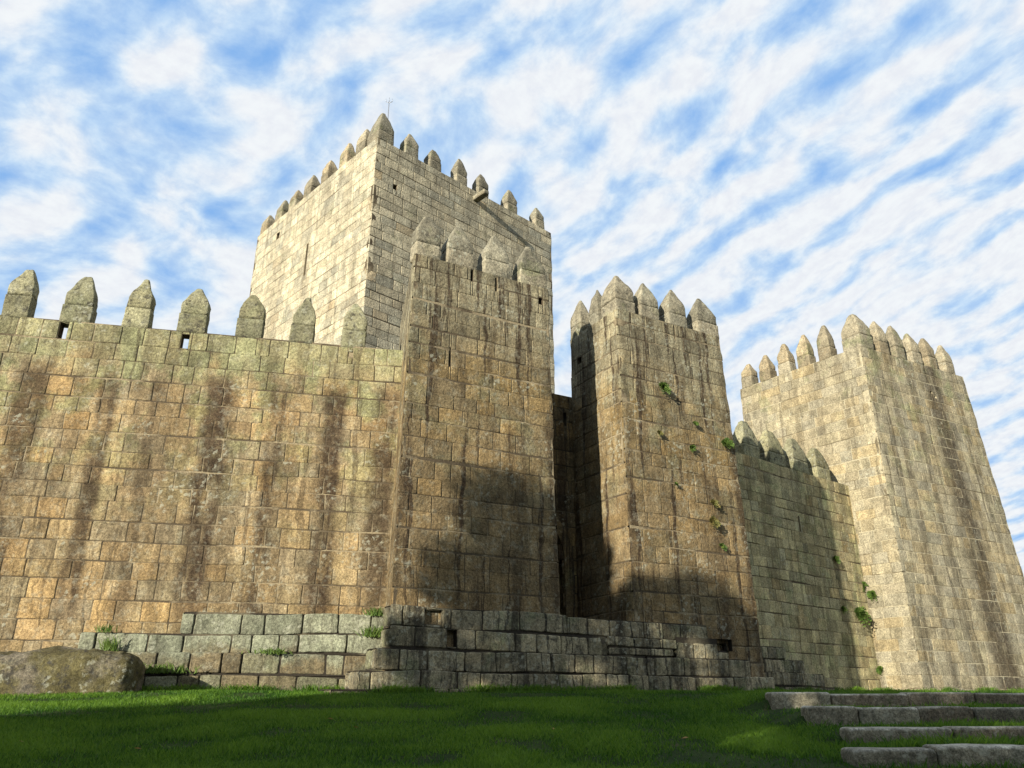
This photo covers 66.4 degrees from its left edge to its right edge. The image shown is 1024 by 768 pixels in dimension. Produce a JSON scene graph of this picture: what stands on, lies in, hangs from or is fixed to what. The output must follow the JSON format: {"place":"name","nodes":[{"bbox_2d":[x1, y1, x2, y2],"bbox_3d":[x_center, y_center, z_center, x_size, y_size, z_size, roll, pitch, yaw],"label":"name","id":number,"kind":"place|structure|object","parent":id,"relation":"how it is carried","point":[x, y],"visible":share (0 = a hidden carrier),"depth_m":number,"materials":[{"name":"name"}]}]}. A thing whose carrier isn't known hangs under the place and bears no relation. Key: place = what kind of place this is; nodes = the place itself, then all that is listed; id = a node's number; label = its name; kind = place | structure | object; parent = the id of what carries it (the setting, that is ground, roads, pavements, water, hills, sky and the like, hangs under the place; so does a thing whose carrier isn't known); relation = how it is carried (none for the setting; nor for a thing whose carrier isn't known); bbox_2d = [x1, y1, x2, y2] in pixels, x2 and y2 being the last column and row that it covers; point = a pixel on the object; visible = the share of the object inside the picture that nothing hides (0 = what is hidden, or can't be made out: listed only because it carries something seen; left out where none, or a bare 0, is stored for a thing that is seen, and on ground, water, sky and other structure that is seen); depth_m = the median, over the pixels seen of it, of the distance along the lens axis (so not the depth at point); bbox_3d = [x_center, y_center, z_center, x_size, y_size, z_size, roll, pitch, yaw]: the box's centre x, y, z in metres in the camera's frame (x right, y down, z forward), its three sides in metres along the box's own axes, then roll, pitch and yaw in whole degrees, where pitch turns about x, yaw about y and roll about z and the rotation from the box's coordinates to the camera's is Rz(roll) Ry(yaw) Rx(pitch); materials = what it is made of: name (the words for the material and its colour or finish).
{"place":"outdoors","nodes":[
{"label":"outdoors","id":0,"kind":"place"},
{"bbox_2d":[0,682,1023,767],"bbox_3d":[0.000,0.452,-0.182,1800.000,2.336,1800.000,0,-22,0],"label":"ground","id":1,"kind":"structure","parent":0,"point":[707,755],"depth_m":11.23,"materials":[{"name":"green plant"}]},
{"bbox_2d":[0,645,145,695],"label":"boulder","id":2,"kind":"object","parent":1,"relation":"on","point":[58,669],"visible":0.98,"depth_m":16.88,"materials":[{"name":"stone"}]},
{"bbox_2d":[78,612,383,689],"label":"stone plinth","id":3,"kind":"structure","parent":1,"relation":"on","point":[215,644],"depth_m":19.72,"materials":[{"name":"stone"}]},
{"bbox_2d":[90,623,117,632],"bbox_3d":[-9.964,5.961,19.128,0.720,0.234,0.320,0,-22,0],"label":"grass tuft","id":4,"kind":"object","parent":3,"relation":"on","point":[108,629],"visible":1,"depth_m":19.13,"materials":[{"name":"green plant"}]},
{"bbox_2d":[94,634,122,650],"bbox_3d":[-9.834,6.263,18.984,0.800,0.429,0.466,-7,-23,16],"label":"grass tuft","id":5,"kind":"object","parent":3,"relation":"on","point":[111,646],"visible":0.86,"depth_m":18.96,"materials":[{"name":"green plant"}]},
{"bbox_2d":[143,661,201,673],"bbox_3d":[-8.507,6.838,18.903,2.074,0.302,0.715,0,-22,0],"label":"grass tuft","id":6,"kind":"object","parent":3,"relation":"on","point":[159,669],"visible":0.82,"depth_m":18.89,"materials":[{"name":"green plant"}]},
{"bbox_2d":[0,270,407,676],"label":"curtain wall","id":7,"kind":"structure","parent":3,"relation":"on","point":[153,480],"depth_m":21.30,"materials":[{"name":"stone"}]},
{"bbox_2d":[241,647,292,654],"bbox_3d":[-6.099,6.700,19.651,1.386,0.198,0.414,0,-22,0],"label":"grass tuft","id":8,"kind":"object","parent":3,"relation":"on","point":[271,651],"visible":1,"depth_m":19.63,"materials":[{"name":"green plant"}]},
{"bbox_2d":[355,625,382,637],"bbox_3d":[-3.660,6.428,20.394,1.339,0.339,0.454,0,-22,0],"label":"grass tuft","id":9,"kind":"object","parent":3,"relation":"on","point":[374,632],"visible":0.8,"depth_m":20.40,"materials":[{"name":"green plant"}]},
{"bbox_2d":[360,606,382,616],"bbox_3d":[-3.710,6.017,20.723,0.851,0.267,0.455,9,-24,-20],"label":"grass tuft","id":10,"kind":"object","parent":3,"relation":"on","point":[374,612],"visible":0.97,"depth_m":20.74,"materials":[{"name":"green plant"}]},
{"bbox_2d":[249,113,554,393],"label":"keep tower","id":11,"kind":"structure","parent":1,"relation":"on","point":[335,245],"depth_m":39.62,"materials":[{"name":"stone"}]},
{"bbox_2d":[516,683,564,690],"bbox_3d":[0.582,7.475,19.304,1.524,0.222,0.496,0,-22,0],"label":"grass tuft","id":12,"kind":"object","parent":1,"relation":"on","point":[540,685],"visible":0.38,"depth_m":19.26,"materials":[{"name":"green plant"}]},
{"bbox_2d":[318,604,774,693],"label":"stone plinth","id":13,"kind":"structure","parent":1,"relation":"on","point":[530,646],"depth_m":20.13,"materials":[{"name":"stone"}]},
{"bbox_2d":[382,217,561,673],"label":"gate tower","id":14,"kind":"structure","parent":13,"relation":"on","point":[474,519],"depth_m":21.70,"materials":[{"name":"stone"}]},
{"bbox_2d":[552,393,577,617],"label":"gate wall","id":15,"kind":"structure","parent":13,"relation":"on","point":[562,414],"depth_m":25.85,"materials":[{"name":"stone"}]},
{"bbox_2d":[570,276,765,676],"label":"gate tower","id":16,"kind":"structure","parent":13,"relation":"on","point":[648,539],"depth_m":24.96,"materials":[{"name":"stone"}]},
{"bbox_2d":[658,382,670,393],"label":"fern","id":17,"kind":"object","parent":16,"relation":"attached to","point":[664,386],"visible":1,"depth_m":25.54,"materials":[{"name":"green plant"}]},
{"bbox_2d":[690,444,696,451],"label":"fern","id":18,"kind":"object","parent":16,"relation":"attached to","point":[692,446],"visible":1,"depth_m":25.34,"materials":[{"name":"green plant"}]},
{"bbox_2d":[709,515,721,529],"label":"fern","id":19,"kind":"object","parent":16,"relation":"attached to","point":[713,520],"visible":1,"depth_m":24.68,"materials":[{"name":"green plant"}]},
{"bbox_2d":[710,499,720,509],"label":"fern","id":20,"kind":"object","parent":16,"relation":"attached to","point":[715,503],"visible":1,"depth_m":24.97,"materials":[{"name":"green plant"}]},
{"bbox_2d":[719,543,727,550],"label":"fern","id":21,"kind":"object","parent":16,"relation":"attached to","point":[722,545],"visible":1,"depth_m":24.60,"materials":[{"name":"green plant"}]},
{"bbox_2d":[721,437,734,448],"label":"fern","id":22,"kind":"object","parent":16,"relation":"attached to","point":[727,442],"visible":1,"depth_m":26.11,"materials":[{"name":"green plant"}]},
{"bbox_2d":[761,646,836,690],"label":"stone plinth","id":23,"kind":"structure","parent":1,"relation":"on","point":[779,669],"depth_m":30.70,"materials":[{"name":"stone"}]},
{"bbox_2d":[732,421,881,690],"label":"curtain wall","id":24,"kind":"structure","parent":1,"relation":"on","point":[799,520],"depth_m":34.12,"materials":[{"name":"stone"}]},
{"bbox_2d":[833,556,840,563],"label":"fern","id":25,"kind":"object","parent":24,"relation":"attached to","point":[837,560],"visible":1,"depth_m":35.47,"materials":[{"name":"green plant"}]},
{"bbox_2d":[854,606,871,626],"bbox_3d":[15.788,10.483,35.236,1.017,0.965,0.601,12,-25,-27],"label":"fern","id":26,"kind":"object","parent":24,"relation":"attached to","point":[860,612],"visible":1,"depth_m":35.26,"materials":[{"name":"green plant"}]},
{"bbox_2d":[876,665,882,673],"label":"fern","id":27,"kind":"object","parent":24,"relation":"attached to","point":[879,669],"visible":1,"depth_m":35.09,"materials":[{"name":"green plant"}]},
{"bbox_2d":[740,314,1023,690],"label":"corner tower","id":28,"kind":"structure","parent":1,"relation":"on","point":[881,421],"depth_m":38.66,"materials":[{"name":"stone"}]},
{"bbox_2d":[866,590,877,601],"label":"fern","id":29,"kind":"object","parent":28,"relation":"attached to","point":[870,594],"visible":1,"depth_m":36.12,"materials":[{"name":"green plant"}]},
{"bbox_2d":[765,692,1023,709],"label":"stone step","id":30,"kind":"object","parent":1,"relation":"on","point":[782,700],"visible":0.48,"depth_m":13.61,"materials":[{"name":"stone"}]},
{"bbox_2d":[800,706,1023,726],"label":"stone step","id":31,"kind":"object","parent":1,"relation":"on","point":[837,714],"visible":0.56,"depth_m":11.65,"materials":[{"name":"stone"}]},
{"bbox_2d":[839,726,1023,743],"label":"stone step","id":32,"kind":"object","parent":1,"relation":"on","point":[850,734],"visible":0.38,"depth_m":10.07,"materials":[{"name":"stone"}]},
{"bbox_2d":[841,744,1023,767],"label":"stone step","id":33,"kind":"object","parent":1,"relation":"on","point":[943,753],"visible":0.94,"depth_m":8.71,"materials":[{"name":"stone"}]},
{"bbox_2d":[0,0,1023,575],"label":"sky","id":34,"kind":"structure","parent":0,"point":[791,169],"materials":[{"name":"blue"}]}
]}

